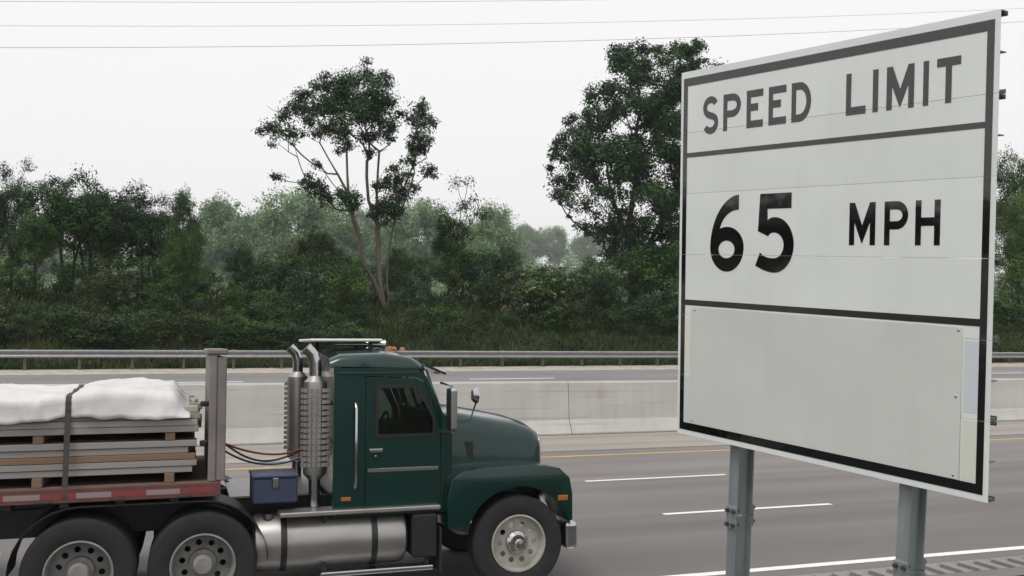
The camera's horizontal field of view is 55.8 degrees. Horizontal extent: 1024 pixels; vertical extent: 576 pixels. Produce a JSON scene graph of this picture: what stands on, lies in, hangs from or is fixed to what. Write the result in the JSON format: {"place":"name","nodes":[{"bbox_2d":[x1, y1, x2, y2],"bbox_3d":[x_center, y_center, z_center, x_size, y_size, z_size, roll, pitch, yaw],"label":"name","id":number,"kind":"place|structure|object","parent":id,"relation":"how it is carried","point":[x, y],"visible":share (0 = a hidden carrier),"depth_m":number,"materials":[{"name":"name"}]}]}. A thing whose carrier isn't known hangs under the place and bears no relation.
{"place":"outdoors","nodes":[
{"label":"outdoors","id":0,"kind":"place"},
{"bbox_2d":[0,492,1023,575],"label":"lane","id":1,"kind":"structure","parent":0,"point":[665,545],"depth_m":12.82,"materials":[{"name":"grey asphalt"}]},
{"bbox_2d":[0,348,227,510],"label":"flatbed trailer","id":2,"kind":"object","parent":1,"relation":"on","point":[205,477],"visible":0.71,"depth_m":9.30,"materials":[{"name":"red"}]},
{"bbox_2d":[0,432,196,478],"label":"board bundle","id":3,"kind":"object","parent":2,"relation":"on","point":[99,454],"visible":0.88,"depth_m":9.13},
{"bbox_2d":[165,432,175,439],"bbox_3d":[-3.626,1.487,10.316,0.090,0.075,2.180,1,-4,-18],"label":"dunnage block","id":4,"kind":"object","parent":3,"relation":"on","point":[170,435],"depth_m":9.29,"materials":[{"name":"brown wood"}]},
{"bbox_2d":[0,395,201,436],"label":"board bundle","id":5,"kind":"object","parent":4,"relation":"on","point":[91,425],"visible":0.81,"depth_m":9.12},
{"bbox_2d":[0,339,576,575],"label":"semi truck","id":6,"kind":"object","parent":1,"relation":"on","point":[422,471],"visible":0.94,"depth_m":9.91,"materials":[{"name":"green paint"}]},
{"bbox_2d":[668,546,1023,575],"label":"edge line","id":7,"kind":"object","parent":1,"relation":"on","point":[855,561],"depth_m":11.56,"materials":[{"name":"white paint"}]},
{"bbox_2d":[0,460,1023,554],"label":"lane","id":8,"kind":"structure","parent":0,"point":[619,498],"depth_m":17.10,"materials":[{"name":"grey asphalt"}]},
{"bbox_2d":[0,366,1023,383],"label":"carriageway","id":9,"kind":"structure","parent":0,"point":[627,375],"depth_m":38.69,"materials":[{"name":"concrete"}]},
{"bbox_2d":[0,363,1023,374],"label":"shoulder","id":10,"kind":"object","parent":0,"point":[250,370],"depth_m":39.12},
{"bbox_2d":[0,349,1023,369],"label":"guardrail","id":11,"kind":"object","parent":10,"relation":"on","point":[132,354],"visible":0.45,"depth_m":39.70,"materials":[{"name":"metal"}]},
{"bbox_2d":[0,254,1023,575],"bbox_3d":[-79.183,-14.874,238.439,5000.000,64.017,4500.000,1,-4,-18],"label":"ground","id":12,"kind":"structure","parent":0,"point":[344,330],"depth_m":49.50,"materials":[{"name":"green plant"}]},
{"bbox_2d":[0,257,24,292],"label":"shrub","id":13,"kind":"object","parent":12,"relation":"on","point":[13,276],"visible":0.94,"depth_m":48.16,"materials":[{"name":"green plant"}]},
{"bbox_2d":[0,156,39,290],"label":"slender tree","id":14,"kind":"object","parent":12,"relation":"on","point":[7,195],"visible":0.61,"depth_m":50.23,"materials":[{"name":"green plant"}]},
{"bbox_2d":[1,312,48,342],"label":"shrub","id":15,"kind":"object","parent":12,"relation":"on","point":[22,321],"visible":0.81,"depth_m":41.17,"materials":[{"name":"green plant"}]},
{"bbox_2d":[13,268,48,299],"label":"shrub","id":16,"kind":"object","parent":12,"relation":"on","point":[24,284],"visible":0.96,"depth_m":48.17,"materials":[{"name":"green plant"}]},
{"bbox_2d":[1,205,79,297],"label":"crest tree","id":17,"kind":"object","parent":12,"relation":"on","point":[39,245],"visible":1,"depth_m":48.71,"materials":[{"name":"green plant"}]},
{"bbox_2d":[11,163,118,299],"bbox_3d":[-22.786,-2.718,50.350,5.346,7.330,4.898,-2,-4,27],"label":"spreading tree","id":18,"kind":"object","parent":12,"relation":"on","point":[60,199],"visible":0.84,"depth_m":49.80,"materials":[{"name":"green plant"}]},
{"bbox_2d":[43,252,101,301],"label":"shrub","id":19,"kind":"object","parent":12,"relation":"on","point":[64,278],"visible":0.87,"depth_m":48.62,"materials":[{"name":"green plant"}]},
{"bbox_2d":[41,304,108,342],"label":"shrub","id":20,"kind":"object","parent":12,"relation":"on","point":[66,319],"visible":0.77,"depth_m":41.66,"materials":[{"name":"green plant"}]},
{"bbox_2d":[69,285,100,308],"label":"shrub","id":21,"kind":"object","parent":12,"relation":"on","point":[84,290],"visible":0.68,"depth_m":47.09,"materials":[{"name":"green plant"}]},
{"bbox_2d":[67,303,128,347],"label":"shrub","id":22,"kind":"object","parent":12,"relation":"on","point":[102,336],"visible":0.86,"depth_m":41.28,"materials":[{"name":"green plant"}]},
{"bbox_2d":[75,252,140,304],"bbox_3d":[-20.902,-0.236,49.852,2.665,3.164,3.361,-3,-4,38],"label":"shrub","id":23,"kind":"object","parent":12,"relation":"on","point":[103,261],"visible":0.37,"depth_m":49.69,"materials":[{"name":"green plant"}]},
{"bbox_2d":[81,267,143,313],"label":"shrub","id":24,"kind":"object","parent":12,"relation":"on","point":[105,287],"visible":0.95,"depth_m":47.89,"materials":[{"name":"green plant"}]},
{"bbox_2d":[80,312,149,349],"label":"shrub","id":25,"kind":"object","parent":12,"relation":"on","point":[128,330],"visible":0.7,"depth_m":41.48,"materials":[{"name":"green plant"}]},
{"bbox_2d":[65,178,168,300],"bbox_3d":[-21.700,-2.437,52.651,5.370,7.162,4.904,-3,-5,41],"label":"spreading tree","id":26,"kind":"object","parent":12,"relation":"on","point":[112,244],"visible":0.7,"depth_m":51.79,"materials":[{"name":"green plant"}]},
{"bbox_2d":[111,253,172,304],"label":"shrub","id":27,"kind":"object","parent":12,"relation":"on","point":[149,263],"visible":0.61,"depth_m":50.35,"materials":[{"name":"green plant"}]},
{"bbox_2d":[116,189,178,278],"bbox_3d":[-20.266,-2.168,53.258,3.678,6.536,4.014,1,-3,-11],"label":"crest tree","id":28,"kind":"object","parent":12,"relation":"on","point":[144,233],"visible":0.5,"depth_m":52.81,"materials":[{"name":"green plant"}]},
{"bbox_2d":[130,307,180,343],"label":"shrub","id":29,"kind":"object","parent":12,"relation":"on","point":[154,324],"visible":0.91,"depth_m":42.72,"materials":[{"name":"green plant"}]},
{"bbox_2d":[136,280,183,311],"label":"shrub","id":30,"kind":"object","parent":12,"relation":"on","point":[151,293],"visible":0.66,"depth_m":48.29,"materials":[{"name":"green plant"}]},
{"bbox_2d":[144,290,186,321],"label":"shrub","id":31,"kind":"object","parent":12,"relation":"on","point":[169,304],"visible":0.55,"depth_m":46.21,"materials":[{"name":"green plant"}]},
{"bbox_2d":[150,182,205,282],"bbox_3d":[-17.972,-2.313,52.316,3.174,7.017,3.046,0,-3,0],"label":"round tree","id":32,"kind":"object","parent":12,"relation":"on","point":[180,209],"visible":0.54,"depth_m":51.95,"materials":[{"name":"green plant"}]},
{"bbox_2d":[158,217,210,316],"bbox_3d":[-16.590,-0.852,48.458,2.543,5.520,2.330,-1,-3,11],"label":"crest tree","id":33,"kind":"object","parent":12,"relation":"on","point":[190,246],"visible":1,"depth_m":48.26,"materials":[{"name":"green plant"}]},
{"bbox_2d":[162,279,207,310],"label":"shrub","id":34,"kind":"object","parent":12,"relation":"on","point":[185,291],"visible":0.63,"depth_m":48.55,"materials":[{"name":"green plant"}]},
{"bbox_2d":[159,307,219,343],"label":"shrub","id":35,"kind":"object","parent":12,"relation":"on","point":[197,320],"visible":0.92,"depth_m":42.95,"materials":[{"name":"green plant"}]},
{"bbox_2d":[181,295,219,321],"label":"shrub","id":36,"kind":"object","parent":12,"relation":"on","point":[199,305],"visible":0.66,"depth_m":46.65,"materials":[{"name":"green plant"}]},
{"bbox_2d":[182,263,223,297],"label":"shrub","id":37,"kind":"object","parent":12,"relation":"on","point":[203,287],"visible":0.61,"depth_m":52.06,"materials":[{"name":"green plant"}]},
{"bbox_2d":[192,316,257,347],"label":"shrub","id":38,"kind":"object","parent":12,"relation":"on","point":[214,342],"visible":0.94,"depth_m":43.02,"materials":[{"name":"green plant"}]},
{"bbox_2d":[196,189,265,296],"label":"tree","id":39,"kind":"object","parent":12,"relation":"on","point":[220,226],"visible":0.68,"depth_m":221.92,"materials":[{"name":"green plant"}]},
{"bbox_2d":[208,278,255,315],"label":"shrub","id":40,"kind":"object","parent":12,"relation":"on","point":[231,294],"visible":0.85,"depth_m":49.29,"materials":[{"name":"green plant"}]},
{"bbox_2d":[222,242,263,300],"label":"crest tree","id":41,"kind":"object","parent":12,"relation":"on","point":[243,258],"visible":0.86,"depth_m":52.93,"materials":[{"name":"green plant"}]},
{"bbox_2d":[220,266,268,303],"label":"shrub","id":42,"kind":"object","parent":12,"relation":"on","point":[251,281],"visible":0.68,"depth_m":51.88,"materials":[{"name":"green plant"}]},
{"bbox_2d":[221,314,275,348],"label":"shrub","id":43,"kind":"object","parent":12,"relation":"on","point":[247,321],"visible":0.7,"depth_m":43.71,"materials":[{"name":"green plant"}]},
{"bbox_2d":[235,298,281,334],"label":"shrub","id":44,"kind":"object","parent":12,"relation":"on","point":[252,311],"visible":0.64,"depth_m":47.12,"materials":[{"name":"green plant"}]},
{"bbox_2d":[249,288,295,319],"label":"shrub","id":45,"kind":"object","parent":12,"relation":"on","point":[268,294],"visible":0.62,"depth_m":49.90,"materials":[{"name":"green plant"}]},
{"bbox_2d":[247,248,304,304],"bbox_3d":[-13.184,-0.360,53.270,3.405,3.653,3.630,2,-4,-29],"label":"shrub","id":46,"kind":"object","parent":12,"relation":"on","point":[268,271],"visible":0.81,"depth_m":52.79,"materials":[{"name":"green plant"}]},
{"bbox_2d":[253,315,306,348],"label":"shrub","id":47,"kind":"object","parent":12,"relation":"on","point":[277,327],"visible":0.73,"depth_m":44.23,"materials":[{"name":"green plant"}]},
{"bbox_2d":[247,186,338,293],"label":"tree","id":48,"kind":"object","parent":12,"relation":"on","point":[304,212],"visible":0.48,"depth_m":216.50,"materials":[{"name":"green plant"}]},
{"bbox_2d":[275,298,321,329],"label":"shrub","id":49,"kind":"object","parent":12,"relation":"on","point":[299,310],"visible":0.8,"depth_m":47.34,"materials":[{"name":"green plant"}]},
{"bbox_2d":[274,321,322,349],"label":"shrub","id":50,"kind":"object","parent":12,"relation":"on","point":[299,329],"visible":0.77,"depth_m":44.31,"materials":[{"name":"green plant"}]},
{"bbox_2d":[274,249,338,297],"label":"shrub","id":51,"kind":"object","parent":12,"relation":"on","point":[310,261],"visible":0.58,"depth_m":53.33,"materials":[{"name":"green plant"}]},
{"bbox_2d":[280,271,342,313],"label":"shrub","id":52,"kind":"object","parent":12,"relation":"on","point":[298,284],"visible":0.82,"depth_m":50.84,"materials":[{"name":"green plant"}]},
{"bbox_2d":[287,224,346,296],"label":"crest tree","id":53,"kind":"object","parent":12,"relation":"on","point":[318,240],"visible":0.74,"depth_m":55.25,"materials":[{"name":"green plant"}]},
{"bbox_2d":[299,318,360,347],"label":"shrub","id":54,"kind":"object","parent":12,"relation":"on","point":[328,333],"visible":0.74,"depth_m":44.39,"materials":[{"name":"green plant"}]},
{"bbox_2d":[299,196,374,281],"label":"tree","id":55,"kind":"object","parent":12,"relation":"on","point":[345,232],"visible":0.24,"depth_m":248.38,"materials":[{"name":"green plant"}]},
{"bbox_2d":[251,56,441,308],"bbox_3d":[-8.807,-6.042,52.999,9.912,15.585,9.221,0,-3,-4],"label":"open crown tree","id":56,"kind":"object","parent":12,"relation":"on","point":[371,106],"visible":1,"depth_m":52.85,"materials":[{"name":"green plant"}]},
{"bbox_2d":[313,259,379,320],"bbox_3d":[-8.655,0.228,50.116,3.526,3.568,4.446,0,-3,-2],"label":"shrub","id":57,"kind":"object","parent":12,"relation":"on","point":[343,280],"visible":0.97,"depth_m":49.95,"materials":[{"name":"green plant"}]},
{"bbox_2d":[324,252,368,295],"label":"shrub","id":58,"kind":"object","parent":12,"relation":"on","point":[346,259],"visible":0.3,"depth_m":53.30,"materials":[{"name":"green plant"}]},
{"bbox_2d":[336,303,373,330],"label":"shrub","id":59,"kind":"object","parent":12,"relation":"on","point":[360,312],"visible":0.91,"depth_m":48.75,"materials":[{"name":"green plant"}]},
{"bbox_2d":[346,209,392,283],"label":"tree","id":60,"kind":"object","parent":12,"relation":"on","point":[370,225],"visible":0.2,"depth_m":269.52,"materials":[{"name":"green plant"}]},
{"bbox_2d":[359,264,401,303],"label":"shrub","id":61,"kind":"object","parent":12,"relation":"on","point":[390,283],"visible":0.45,"depth_m":54.97,"materials":[{"name":"green plant"}]},
{"bbox_2d":[374,196,450,291],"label":"tree","id":62,"kind":"object","parent":12,"relation":"on","point":[407,229],"visible":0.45,"depth_m":231.12,"materials":[{"name":"green plant"}]},
{"bbox_2d":[383,252,443,300],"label":"shrub","id":63,"kind":"object","parent":12,"relation":"on","point":[410,264],"visible":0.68,"depth_m":55.68,"materials":[{"name":"green plant"}]},
{"bbox_2d":[389,281,441,316],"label":"shrub","id":64,"kind":"object","parent":12,"relation":"on","point":[422,287],"visible":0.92,"depth_m":52.63,"materials":[{"name":"green plant"}]},
{"bbox_2d":[393,305,446,342],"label":"shrub","id":65,"kind":"object","parent":12,"relation":"on","point":[413,328],"visible":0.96,"depth_m":47.55,"materials":[{"name":"green plant"}]},
{"bbox_2d":[425,299,469,333],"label":"shrub","id":66,"kind":"object","parent":12,"relation":"on","point":[450,316],"visible":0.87,"depth_m":49.41,"materials":[{"name":"green plant"}]},
{"bbox_2d":[428,210,471,294],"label":"crest tree","id":67,"kind":"object","parent":12,"relation":"on","point":[440,242],"visible":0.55,"depth_m":57.57,"materials":[{"name":"green plant"}]},
{"bbox_2d":[432,245,484,302],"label":"shrub","id":68,"kind":"object","parent":12,"relation":"on","point":[454,281],"visible":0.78,"depth_m":56.51,"materials":[{"name":"green plant"}]},
{"bbox_2d":[439,170,493,301],"bbox_3d":[-2.699,-2.665,57.194,3.319,8.340,2.910,2,-4,-31],"label":"sapling","id":69,"kind":"object","parent":12,"relation":"on","point":[464,205],"visible":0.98,"depth_m":57.26,"materials":[{"name":"green plant"}]},
{"bbox_2d":[448,308,492,340],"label":"shrub","id":70,"kind":"object","parent":12,"relation":"on","point":[469,329],"visible":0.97,"depth_m":48.12,"materials":[{"name":"green plant"}]},
{"bbox_2d":[450,247,517,304],"bbox_3d":[-1.576,-0.438,57.217,4.233,3.984,3.356,2,-4,-32],"label":"shrub","id":71,"kind":"object","parent":12,"relation":"on","point":[476,275],"visible":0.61,"depth_m":56.67,"materials":[{"name":"green plant"}]},
{"bbox_2d":[467,275,514,316],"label":"shrub","id":72,"kind":"object","parent":12,"relation":"on","point":[497,290],"visible":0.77,"depth_m":54.01,"materials":[{"name":"green plant"}]},
{"bbox_2d":[458,198,536,301],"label":"tree","id":73,"kind":"object","parent":12,"relation":"on","point":[500,234],"visible":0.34,"depth_m":222.53,"materials":[{"name":"green plant"}]},
{"bbox_2d":[489,284,522,317],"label":"blossoming shrub","id":74,"kind":"object","parent":12,"relation":"on","point":[510,305],"visible":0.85,"depth_m":53.08,"materials":[{"name":"green plant"}]},
{"bbox_2d":[488,245,523,281],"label":"crest tree","id":75,"kind":"object","parent":12,"relation":"on","point":[514,255],"visible":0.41,"depth_m":59.84,"materials":[{"name":"green plant"}]},
{"bbox_2d":[0,241,1023,304],"bbox_3d":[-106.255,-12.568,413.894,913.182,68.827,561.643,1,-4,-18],"label":"distant wood","id":76,"kind":"object","parent":12,"relation":"on","point":[571,263],"visible":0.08,"depth_m":245.15,"materials":[{"name":"green plant"}]},
{"bbox_2d":[0,21,1023,47],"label":"power line","id":77,"kind":"object","parent":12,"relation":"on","point":[397,44],"visible":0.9,"depth_m":72.91,"materials":[{"name":"grey metal"}]},
{"bbox_2d":[489,261,577,322],"bbox_3d":[1.267,0.484,53.956,4.783,3.982,3.792,-1,-3,11],"label":"shrub","id":78,"kind":"object","parent":12,"relation":"on","point":[509,274],"visible":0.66,"depth_m":53.53,"materials":[{"name":"green plant"}]},
{"bbox_2d":[516,221,554,268],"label":"tree","id":79,"kind":"object","parent":12,"relation":"on","point":[536,238],"visible":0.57,"depth_m":645.61,"materials":[{"name":"green plant"}]},
{"bbox_2d":[508,267,581,326],"bbox_3d":[1.771,0.713,53.432,4.680,3.757,4.480,1,-4,-23],"label":"blossoming shrub","id":80,"kind":"object","parent":12,"relation":"on","point":[537,287],"visible":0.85,"depth_m":52.62,"materials":[{"name":"green plant"}]},
{"bbox_2d":[526,307,566,334],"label":"shrub","id":81,"kind":"object","parent":12,"relation":"on","point":[553,313],"visible":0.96,"depth_m":50.77,"materials":[{"name":"green plant"}]},
{"bbox_2d":[540,225,570,267],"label":"tree","id":82,"kind":"object","parent":12,"relation":"on","point":[557,235],"visible":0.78,"depth_m":683.29,"materials":[{"name":"green plant"}]},
{"bbox_2d":[548,293,607,335],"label":"shrub","id":83,"kind":"object","parent":12,"relation":"on","point":[580,322],"visible":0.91,"depth_m":52.07,"materials":[{"name":"green plant"}]},
{"bbox_2d":[565,231,606,265],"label":"tree","id":84,"kind":"object","parent":12,"relation":"on","point":[579,249],"visible":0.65,"depth_m":647.42,"materials":[{"name":"green plant"}]},
{"bbox_2d":[573,252,615,294],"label":"blossoming shrub","id":85,"kind":"object","parent":12,"relation":"on","point":[591,263],"visible":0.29,"depth_m":59.26,"materials":[{"name":"green plant"}]},
{"bbox_2d":[565,270,630,314],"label":"shrub","id":86,"kind":"object","parent":12,"relation":"on","point":[606,288],"visible":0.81,"depth_m":55.89,"materials":[{"name":"green plant"}]},
{"bbox_2d":[571,262,628,312],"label":"shrub","id":87,"kind":"object","parent":12,"relation":"on","point":[608,276],"visible":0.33,"depth_m":57.61,"materials":[{"name":"green plant"}]},
{"bbox_2d":[597,303,632,336],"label":"shrub","id":88,"kind":"object","parent":12,"relation":"on","point":[613,318],"visible":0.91,"depth_m":52.46,"materials":[{"name":"green plant"}]},
{"bbox_2d":[601,245,663,304],"bbox_3d":[7.630,-0.414,60.035,3.882,4.608,4.897,1,-4,-20],"label":"shrub","id":89,"kind":"object","parent":12,"relation":"on","point":[644,286],"visible":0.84,"depth_m":59.48,"materials":[{"name":"green plant"}]},
{"bbox_2d":[543,37,727,298],"bbox_3d":[9.129,-7.861,63.593,16.355,19.178,10.827,1,-4,-18],"label":"dense tree","id":90,"kind":"object","parent":12,"relation":"on","point":[633,166],"visible":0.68,"depth_m":61.41,"materials":[{"name":"green plant"}]},
{"bbox_2d":[612,291,670,335],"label":"shrub","id":91,"kind":"object","parent":12,"relation":"on","point":[652,310],"visible":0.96,"depth_m":52.69,"materials":[{"name":"green plant"}]},
{"bbox_2d":[638,298,678,335],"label":"shrub","id":92,"kind":"object","parent":12,"relation":"on","point":[675,324],"visible":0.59,"depth_m":53.55,"materials":[{"name":"green plant"}]},
{"bbox_2d":[624,237,694,311],"bbox_3d":[9.741,-0.558,59.974,4.760,5.106,5.075,-3,-5,43],"label":"shrub","id":93,"kind":"object","parent":12,"relation":"on","point":[667,287],"visible":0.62,"depth_m":59.26,"materials":[{"name":"green plant"}]},
{"bbox_2d":[677,9,1007,575],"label":"speed limit sign","id":94,"kind":"object","parent":12,"relation":"on","point":[871,159],"visible":1,"depth_m":4.09,"materials":[{"name":"metal"}]},
{"bbox_2d":[983,143,1023,266],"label":"round tree","id":95,"kind":"object","parent":12,"relation":"on","point":[1012,186],"visible":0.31,"depth_m":72.26,"materials":[{"name":"green plant"}]},
{"bbox_2d":[986,252,1023,317],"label":"shrub","id":96,"kind":"object","parent":12,"relation":"on","point":[1012,277],"visible":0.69,"depth_m":65.53,"materials":[{"name":"green plant"}]},
{"bbox_2d":[993,290,1023,329],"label":"shrub","id":97,"kind":"object","parent":12,"relation":"on","point":[998,305],"visible":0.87,"depth_m":63.45,"materials":[{"name":"green plant"}]},
{"bbox_2d":[995,185,1023,314],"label":"round tree","id":98,"kind":"object","parent":12,"relation":"on","point":[1015,216],"visible":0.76,"depth_m":67.81,"materials":[{"name":"green plant"}]},
{"bbox_2d":[0,0,1023,279],"label":"sky","id":99,"kind":"structure","parent":0,"point":[186,108],"materials":[{"name":"white"}]},
{"bbox_2d":[195,421,1023,462],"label":"median shoulder","id":100,"kind":"object","parent":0,"point":[607,441],"depth_m":25.93},
{"bbox_2d":[19,378,1023,446],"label":"median barrier","id":101,"kind":"object","parent":100,"relation":"on","point":[255,415],"visible":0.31,"depth_m":28.24,"materials":[{"name":"concrete"}]},
{"bbox_2d":[221,435,1023,485],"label":"fast lane","id":102,"kind":"structure","parent":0,"point":[600,466],"depth_m":21.49,"materials":[{"name":"grey asphalt"}]},
{"bbox_2d":[926,567,1023,575],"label":"shoulder","id":103,"kind":"object","parent":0,"point":[1015,571],"depth_m":11.03},
{"bbox_2d":[792,555,1023,575],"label":"rumble strip","id":104,"kind":"object","parent":103,"relation":"on","point":[971,565],"visible":0.84,"depth_m":11.32,"materials":[{"name":"asphalt"}]},
{"bbox_3d":[-5.950,1.441,9.541,0.090,0.075,2.180,1,-4,-18],"label":"dunnage block","id":105,"kind":"object","parent":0,"visible":0},
{"bbox_3d":[-6.479,1.267,9.366,2.379,0.244,2.170,1,-4,-18],"label":"board bundle","id":106,"kind":"object","parent":105,"relation":"on","visible":0},
{"bbox_2d":[0,377,189,424],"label":"tarpaulin","id":107,"kind":"object","parent":106,"relation":"on","point":[139,398],"visible":0.96,"depth_m":9.14,"materials":[{"name":"white fabric"}]},
{"bbox_2d":[61,384,84,498],"bbox_3d":[-4.480,1.499,10.030,0.050,0.990,2.450,1,-4,-18],"label":"load strap","id":108,"kind":"object","parent":107,"relation":"attached to","point":[66,442],"visible":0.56,"depth_m":8.94,"materials":[{"name":"grey fabric"}]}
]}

